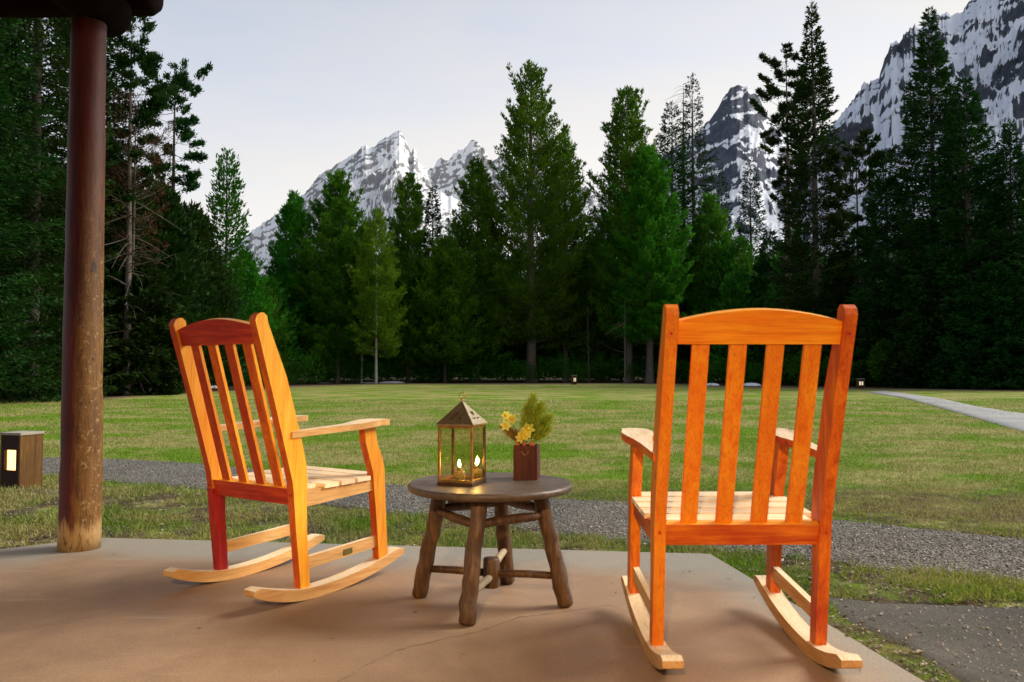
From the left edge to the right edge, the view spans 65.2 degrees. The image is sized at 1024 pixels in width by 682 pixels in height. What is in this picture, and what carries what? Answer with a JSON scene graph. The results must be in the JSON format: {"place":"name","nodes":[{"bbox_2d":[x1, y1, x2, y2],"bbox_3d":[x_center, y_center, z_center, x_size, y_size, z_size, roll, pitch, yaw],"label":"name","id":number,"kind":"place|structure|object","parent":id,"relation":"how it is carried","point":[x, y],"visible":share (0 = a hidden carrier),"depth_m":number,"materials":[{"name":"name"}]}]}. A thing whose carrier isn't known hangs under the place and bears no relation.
{"place":"outdoors","nodes":[
{"label":"outdoors","id":0,"kind":"place"},
{"bbox_2d":[222,130,580,277],"bbox_3d":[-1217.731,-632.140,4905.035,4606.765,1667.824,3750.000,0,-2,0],"label":"mountain","id":1,"kind":"structure","parent":0,"point":[380,167],"depth_m":5163.74,"materials":[{"name":"snow"}]},
{"bbox_2d":[7,0,970,248],"label":"sky","id":2,"kind":"structure","parent":0,"point":[295,88],"materials":[{"name":"white"}]},
{"bbox_2d":[0,367,1023,681],"bbox_3d":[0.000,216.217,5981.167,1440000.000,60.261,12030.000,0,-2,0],"label":"ground","id":3,"kind":"structure","parent":0,"point":[514,391],"depth_m":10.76,"materials":[{"name":"green plant"}]},
{"bbox_2d":[0,431,44,488],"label":"bollard light","id":4,"kind":"object","parent":3,"relation":"on","point":[21,457],"visible":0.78,"depth_m":6.84,"materials":[{"name":"brown wood"}]},
{"bbox_2d":[0,18,65,396],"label":"spruce tree","id":5,"kind":"object","parent":3,"relation":"on","point":[46,129],"visible":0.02,"depth_m":34.25,"materials":[{"name":"green plant"}]},
{"bbox_2d":[0,18,66,402],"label":"spruce tree","id":6,"kind":"object","parent":3,"relation":"on","point":[8,235],"visible":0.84,"depth_m":27.55,"materials":[{"name":"green plant"}]},
{"bbox_2d":[0,17,126,401],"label":"spruce tree","id":7,"kind":"object","parent":3,"relation":"on","point":[39,35],"visible":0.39,"depth_m":29.46,"materials":[{"name":"green plant"}]},
{"bbox_2d":[14,21,154,394],"bbox_3d":[-19.175,-7.379,36.339,6.307,21.456,6.345,0,-2,-10],"label":"spruce tree","id":8,"kind":"object","parent":3,"relation":"on","point":[113,74],"visible":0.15,"depth_m":35.65,"materials":[{"name":"green plant"}]},
{"bbox_2d":[49,153,172,384],"bbox_3d":[-18.677,-3.160,37.164,5.702,11.624,5.431,2,-3,-39],"label":"fir tree","id":9,"kind":"object","parent":3,"relation":"on","point":[112,271],"visible":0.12,"depth_m":36.34,"materials":[{"name":"green plant"}]},
{"bbox_2d":[104,91,180,394],"bbox_3d":[-17.022,-4.431,36.193,4.109,14.080,3.794,-1,-2,19],"label":"dead tree","id":10,"kind":"object","parent":3,"relation":"on","point":[134,181],"visible":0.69,"depth_m":35.93,"materials":[{"name":"brown wood"}]},
{"bbox_2d":[104,16,182,395],"bbox_3d":[-17.053,-6.170,35.511,4.389,17.495,4.487,1,-2,-14],"label":"pine tree","id":11,"kind":"object","parent":3,"relation":"on","point":[156,103],"visible":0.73,"depth_m":35.39,"materials":[{"name":"green plant"}]},
{"bbox_2d":[103,260,191,395],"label":"spruce tree","id":12,"kind":"object","parent":3,"relation":"on","point":[169,381],"visible":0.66,"depth_m":35.50,"materials":[{"name":"green plant"}]},
{"bbox_2d":[104,181,222,389],"bbox_3d":[-17.311,-2.581,39.140,6.190,10.602,5.949,-1,-2,16],"label":"fir tree","id":13,"kind":"object","parent":3,"relation":"on","point":[184,281],"visible":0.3,"depth_m":38.81,"materials":[{"name":"green plant"}]},
{"bbox_2d":[126,57,212,211],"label":"pine tree","id":14,"kind":"object","parent":3,"relation":"on","point":[180,79],"visible":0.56,"depth_m":47.15,"materials":[{"name":"green plant"}]},
{"bbox_2d":[173,199,240,379],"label":"fir tree","id":15,"kind":"object","parent":3,"relation":"on","point":[207,231],"visible":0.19,"depth_m":44.87,"materials":[{"name":"green plant"}]},
{"bbox_2d":[196,267,248,385],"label":"fir tree","id":16,"kind":"object","parent":3,"relation":"on","point":[238,307],"visible":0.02,"depth_m":47.24,"materials":[{"name":"green plant"}]},
{"bbox_2d":[205,147,257,381],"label":"fir tree","id":17,"kind":"object","parent":3,"relation":"on","point":[242,257],"visible":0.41,"depth_m":55.05,"materials":[{"name":"green plant"}]},
{"bbox_2d":[230,248,286,385],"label":"pine tree","id":18,"kind":"object","parent":3,"relation":"on","point":[257,283],"visible":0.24,"depth_m":57.70,"materials":[{"name":"green plant"}]},
{"bbox_2d":[246,285,292,382],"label":"fir tree","id":19,"kind":"object","parent":3,"relation":"on","point":[279,342],"visible":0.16,"depth_m":59.90,"materials":[{"name":"green plant"}]},
{"bbox_2d":[259,190,323,382],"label":"pine tree","id":20,"kind":"object","parent":3,"relation":"on","point":[294,221],"visible":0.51,"depth_m":69.29,"materials":[{"name":"green plant"}]},
{"bbox_2d":[287,266,347,380],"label":"fir tree","id":21,"kind":"object","parent":3,"relation":"on","point":[331,376],"visible":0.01,"depth_m":73.05,"materials":[{"name":"green plant"}]},
{"bbox_2d":[288,168,386,382],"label":"pine tree","id":22,"kind":"object","parent":3,"relation":"on","point":[338,220],"visible":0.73,"depth_m":67.43,"materials":[{"name":"green plant"}]},
{"bbox_2d":[339,209,381,382],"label":"pine tree","id":23,"kind":"object","parent":3,"relation":"on","point":[361,223],"visible":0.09,"depth_m":69.94,"materials":[{"name":"green wood"}]},
{"bbox_2d":[343,205,410,383],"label":"pine tree","id":24,"kind":"object","parent":3,"relation":"on","point":[375,227],"visible":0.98,"depth_m":66.39,"materials":[{"name":"green plant"}]},
{"bbox_2d":[380,381,404,382],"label":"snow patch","id":25,"kind":"object","parent":3,"relation":"on","point":[392,382],"visible":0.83,"depth_m":69.25,"materials":[{"name":"white snow"}]},
{"bbox_2d":[379,171,438,382],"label":"pine tree","id":26,"kind":"object","parent":3,"relation":"on","point":[413,216],"visible":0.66,"depth_m":71.37,"materials":[{"name":"green plant"}]},
{"bbox_2d":[411,184,451,382],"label":"spruce tree","id":27,"kind":"object","parent":3,"relation":"on","point":[433,219],"visible":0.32,"depth_m":73.09,"materials":[{"name":"green plant"}]},
{"bbox_2d":[402,233,485,382],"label":"pine tree","id":28,"kind":"object","parent":3,"relation":"on","point":[455,336],"visible":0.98,"depth_m":69.94,"materials":[{"name":"green plant"}]},
{"bbox_2d":[0,538,923,681],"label":"porch slab","id":29,"kind":"structure","parent":3,"relation":"on","point":[117,610],"depth_m":2.91,"materials":[{"name":"brown concrete"}]},
{"bbox_2d":[57,16,106,552],"bbox_3d":[-2.272,-0.311,4.257,0.210,2.804,0.216,0,-2,0],"label":"porch post","id":30,"kind":"object","parent":29,"relation":"on","point":[79,529],"visible":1,"depth_m":4.19,"materials":[{"name":"brown wood"}]},
{"bbox_2d":[51,0,131,37],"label":"log beam","id":31,"kind":"structure","parent":30,"relation":"on","point":[115,16],"depth_m":4.29,"materials":[{"name":"brown wood"}]},
{"bbox_2d":[163,312,403,601],"bbox_3d":[-0.986,0.493,3.559,0.665,1.144,0.875,-2,-5,34],"label":"rocking chair","id":32,"kind":"object","parent":29,"relation":"on","point":[296,484],"visible":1,"depth_m":3.38,"materials":[{"name":"brown wood"}]},
{"bbox_2d":[407,472,572,625],"bbox_3d":[-0.088,0.812,3.219,0.663,0.485,0.663,0,-2,0],"label":"side table","id":33,"kind":"object","parent":29,"relation":"on","point":[500,492],"visible":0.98,"depth_m":3.14,"materials":[{"name":"brown wood"}]},
{"bbox_2d":[436,392,487,486],"bbox_3d":[-0.199,0.386,3.192,0.158,0.365,0.158,-1,-2,19],"label":"lantern","id":34,"kind":"object","parent":33,"relation":"on","point":[461,415],"visible":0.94,"depth_m":3.14,"materials":[{"name":"brown metal"}]},
{"bbox_2d":[453,460,465,479],"bbox_3d":[-0.208,0.512,3.160,0.050,0.085,0.050,0,-2,0],"label":"candle","id":35,"kind":"object","parent":34,"relation":"in","point":[459,473],"visible":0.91,"depth_m":3.14,"materials":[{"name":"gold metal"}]},
{"bbox_2d":[473,459,482,479],"bbox_3d":[-0.142,0.515,3.228,0.050,0.085,0.050,0,-2,0],"label":"candle","id":36,"kind":"object","parent":34,"relation":"in","point":[477,472],"visible":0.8,"depth_m":3.21,"materials":[{"name":"gold metal"}]},
{"bbox_2d":[498,392,556,479],"bbox_3d":[0.069,0.390,3.353,0.263,0.369,0.140,0,-2,9],"label":"potted plant","id":37,"kind":"object","parent":33,"relation":"on","point":[535,427],"visible":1,"depth_m":3.32,"materials":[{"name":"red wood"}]},
{"bbox_2d":[621,304,862,668],"bbox_3d":[0.728,0.468,2.747,0.652,1.122,0.858,0,-2,-1],"label":"rocking chair","id":38,"kind":"object","parent":29,"relation":"on","point":[765,511],"visible":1,"depth_m":2.50,"materials":[{"name":"orange wood"}]},
{"bbox_2d":[436,153,519,381],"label":"pine tree","id":39,"kind":"object","parent":3,"relation":"on","point":[465,233],"visible":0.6,"depth_m":74.05,"materials":[{"name":"green plant"}]},
{"bbox_2d":[0,341,1011,397],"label":"undergrowth","id":40,"kind":"object","parent":3,"relation":"on","point":[492,367],"visible":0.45,"depth_m":71.08,"materials":[{"name":"green plant"}]},
{"bbox_2d":[480,268,541,380],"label":"fir tree","id":41,"kind":"object","parent":3,"relation":"on","point":[515,352],"visible":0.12,"depth_m":82.50,"materials":[{"name":"green plant"}]},
{"bbox_2d":[0,481,1023,681],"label":"loose pebbles","id":42,"kind":"object","parent":3,"relation":"on","point":[918,651],"visible":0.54,"depth_m":3.40,"materials":[{"name":"stone"}]},
{"bbox_2d":[1,118,1023,384],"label":"deep forest","id":43,"kind":"object","parent":3,"relation":"on","point":[733,282],"visible":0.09,"depth_m":72.89,"materials":[{"name":"green plant"}]},
{"bbox_2d":[465,59,597,381],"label":"pine tree","id":44,"kind":"object","parent":3,"relation":"on","point":[543,153],"visible":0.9,"depth_m":74.52,"materials":[{"name":"green plant"}]},
{"bbox_2d":[534,123,600,381],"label":"pine tree","id":45,"kind":"object","parent":3,"relation":"on","point":[582,226],"visible":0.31,"depth_m":78.30,"materials":[{"name":"green plant"}]},
{"bbox_2d":[538,291,598,380],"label":"fir tree","id":46,"kind":"object","parent":3,"relation":"on","point":[562,357],"visible":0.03,"depth_m":82.26,"materials":[{"name":"green plant"}]},
{"bbox_2d":[571,375,576,384],"bbox_3d":[4.798,3.010,61.929,0.352,0.743,0.352,1,-2,-20],"label":"bollard light","id":47,"kind":"object","parent":3,"relation":"on","point":[573,379],"visible":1,"depth_m":61.79,"materials":[{"name":"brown wood"}]},
{"bbox_2d":[568,303,608,382],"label":"bare sapling","id":48,"kind":"object","parent":3,"relation":"on","point":[588,340],"visible":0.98,"depth_m":71.98,"materials":[{"name":"brown plant"}]},
{"bbox_2d":[569,227,635,381],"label":"fir tree","id":49,"kind":"object","parent":3,"relation":"on","point":[600,342],"visible":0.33,"depth_m":78.03,"materials":[{"name":"green plant"}]},
{"bbox_2d":[603,300,629,382],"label":"bare sapling","id":50,"kind":"object","parent":3,"relation":"on","point":[624,323],"visible":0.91,"depth_m":69.99,"materials":[{"name":"brown plant"}]},
{"bbox_2d":[576,85,673,381],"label":"pine tree","id":51,"kind":"object","parent":3,"relation":"on","point":[620,147],"visible":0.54,"depth_m":73.68,"materials":[{"name":"green plant"}]},
{"bbox_2d":[596,144,700,382],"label":"pine tree","id":52,"kind":"object","parent":3,"relation":"on","point":[667,261],"visible":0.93,"depth_m":70.88,"materials":[{"name":"green plant"}]},
{"bbox_2d":[634,100,707,381],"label":"spruce tree","id":53,"kind":"object","parent":3,"relation":"on","point":[685,201],"visible":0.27,"depth_m":78.02,"materials":[{"name":"green plant"}]},
{"bbox_2d":[666,81,695,381],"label":"dead tree","id":54,"kind":"object","parent":3,"relation":"on","point":[682,160],"visible":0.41,"depth_m":80.84,"materials":[{"name":"brown wood"}]},
{"bbox_2d":[667,72,720,344],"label":"spruce tree","id":55,"kind":"object","parent":3,"relation":"on","point":[700,160],"visible":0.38,"depth_m":80.51,"materials":[{"name":"green plant"}]},
{"bbox_2d":[679,191,743,381],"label":"pine tree","id":56,"kind":"object","parent":3,"relation":"on","point":[713,222],"visible":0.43,"depth_m":75.37,"materials":[{"name":"green plant"}]},
{"bbox_2d":[711,170,735,380],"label":"spruce tree","id":57,"kind":"object","parent":3,"relation":"on","point":[726,202],"visible":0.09,"depth_m":86.44,"materials":[{"name":"green plant"}]},
{"bbox_2d":[707,233,760,382],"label":"fir tree","id":58,"kind":"object","parent":3,"relation":"on","point":[743,241],"visible":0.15,"depth_m":73.88,"materials":[{"name":"green plant"}]},
{"bbox_2d":[732,159,769,279],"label":"spruce tree","id":59,"kind":"object","parent":3,"relation":"on","point":[740,230],"visible":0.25,"depth_m":82.37,"materials":[{"name":"green plant"}]},
{"bbox_2d":[744,383,760,385],"bbox_3d":[17.321,3.140,57.916,1.263,0.238,2.434,0,-2,0],"label":"snow patch","id":60,"kind":"object","parent":3,"relation":"on","point":[751,384],"visible":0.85,"depth_m":57.19,"materials":[{"name":"white snow"}]},
{"bbox_2d":[741,228,795,382],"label":"spruce tree","id":61,"kind":"object","parent":3,"relation":"on","point":[760,256],"visible":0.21,"depth_m":69.84,"materials":[{"name":"green plant"}]},
{"bbox_2d":[749,42,823,383],"bbox_3d":[22.541,-10.135,64.486,5.972,27.519,5.831,2,-3,-44],"label":"pine tree","id":62,"kind":"object","parent":3,"relation":"on","point":[774,92],"visible":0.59,"depth_m":64.26,"materials":[{"name":"green plant"}]},
{"bbox_2d":[758,0,871,385],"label":"spruce tree","id":63,"kind":"object","parent":3,"relation":"on","point":[794,221],"visible":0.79,"depth_m":60.82,"materials":[{"name":"green plant"}]},
{"bbox_2d":[811,238,877,384],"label":"spruce tree","id":64,"kind":"object","parent":3,"relation":"on","point":[833,303],"visible":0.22,"depth_m":59.55,"materials":[{"name":"green plant"}]},
{"bbox_2d":[856,379,864,388],"bbox_3d":[21.739,2.654,49.933,0.412,0.623,0.412,0,-2,8],"label":"bollard light","id":65,"kind":"object","parent":3,"relation":"on","point":[860,383],"visible":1,"depth_m":49.74,"materials":[{"name":"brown wood"}]},
{"bbox_2d":[825,128,896,363],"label":"pine tree","id":66,"kind":"object","parent":3,"relation":"on","point":[848,161],"visible":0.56,"depth_m":58.88,"materials":[{"name":"green plant"}]},
{"bbox_2d":[835,150,927,386],"bbox_3d":[26.948,-4.707,57.319,6.984,18.150,7.000,-2,-3,35],"label":"spruce tree","id":67,"kind":"object","parent":3,"relation":"on","point":[867,243],"visible":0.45,"depth_m":56.73,"materials":[{"name":"green plant"}]},
{"bbox_2d":[865,338,899,386],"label":"fir tree","id":68,"kind":"object","parent":3,"relation":"on","point":[878,352],"visible":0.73,"depth_m":53.68,"materials":[{"name":"green plant"}]},
{"bbox_2d":[807,6,1023,240],"bbox_3d":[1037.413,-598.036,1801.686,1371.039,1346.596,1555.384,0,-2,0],"label":"distant firs","id":69,"kind":"object","parent":3,"relation":"on","point":[926,127],"visible":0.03,"depth_m":2079.97,"materials":[{"name":"green plant"}]},
{"bbox_2d":[855,6,984,386],"bbox_3d":[29.131,-9.372,55.312,10.356,28.094,10.517,0,-2,-1],"label":"spruce tree","id":70,"kind":"object","parent":3,"relation":"on","point":[940,78],"visible":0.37,"depth_m":55.05,"materials":[{"name":"green plant"}]},
{"bbox_2d":[869,391,1023,430],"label":"footpath","id":71,"kind":"structure","parent":3,"relation":"on","point":[1012,422],"depth_m":20.60,"materials":[{"name":"grey concrete"}]},
{"bbox_2d":[884,71,1023,388],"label":"spruce tree","id":72,"kind":"object","parent":3,"relation":"on","point":[950,140],"visible":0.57,"depth_m":51.58,"materials":[{"name":"green plant"}]},
{"bbox_2d":[969,118,1023,388],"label":"spruce tree","id":73,"kind":"object","parent":3,"relation":"on","point":[1004,161],"visible":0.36,"depth_m":50.06,"materials":[{"name":"green plant"}]},
{"bbox_2d":[987,184,1023,389],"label":"spruce tree","id":74,"kind":"object","parent":3,"relation":"on","point":[1017,261],"visible":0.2,"depth_m":47.80,"materials":[{"name":"green plant"}]},
{"bbox_3d":[-2.000,-0.780,-2.320,12.000,3.230,0.230,0,-2,0],"label":"cabin wall","id":75,"kind":"object","parent":3,"relation":"on","visible":0},
{"bbox_3d":[-3.100,-2.408,1.180,9.800,0.100,7.160,0,-2,0],"label":"porch roof","id":76,"kind":"object","parent":75,"relation":"attached to","visible":0},
{"bbox_2d":[0,0,163,17],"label":"log beam","id":77,"kind":"structure","parent":76,"relation":"attached to","point":[29,9],"depth_m":4.67,"materials":[{"name":"brown wood"}]},
{"bbox_2d":[427,140,607,235],"bbox_3d":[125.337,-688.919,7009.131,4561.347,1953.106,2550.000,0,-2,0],"label":"mountain second peak","id":78,"kind":"structure","parent":0,"point":[444,174],"depth_m":6610.45,"materials":[{"name":"snow"}]},
{"bbox_2d":[42,457,1023,582],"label":"gravel path","id":79,"kind":"structure","parent":0,"point":[357,502],"depth_m":4.95,"materials":[{"name":"grey gravel"}]},
{"bbox_2d":[1,474,1022,652],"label":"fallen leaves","id":80,"kind":"object","parent":79,"relation":"on","point":[574,548],"visible":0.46,"depth_m":4.20,"materials":[{"name":"brown plant"}]},
{"bbox_2d":[580,85,811,345],"bbox_3d":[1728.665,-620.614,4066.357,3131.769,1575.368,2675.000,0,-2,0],"label":"mountain small peak","id":81,"kind":"structure","parent":0,"point":[735,127],"depth_m":4008.40,"materials":[{"name":"grey stone"}]},
{"bbox_2d":[784,0,1023,260],"bbox_3d":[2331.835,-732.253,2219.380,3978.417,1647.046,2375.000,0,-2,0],"label":"mountain","id":82,"kind":"structure","parent":0,"point":[992,62],"depth_m":2350.55,"materials":[{"name":"grey stone"}]},
{"bbox_2d":[810,596,1023,681],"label":"asphalt pavement","id":83,"kind":"structure","parent":0,"point":[938,615],"depth_m":2.99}
]}

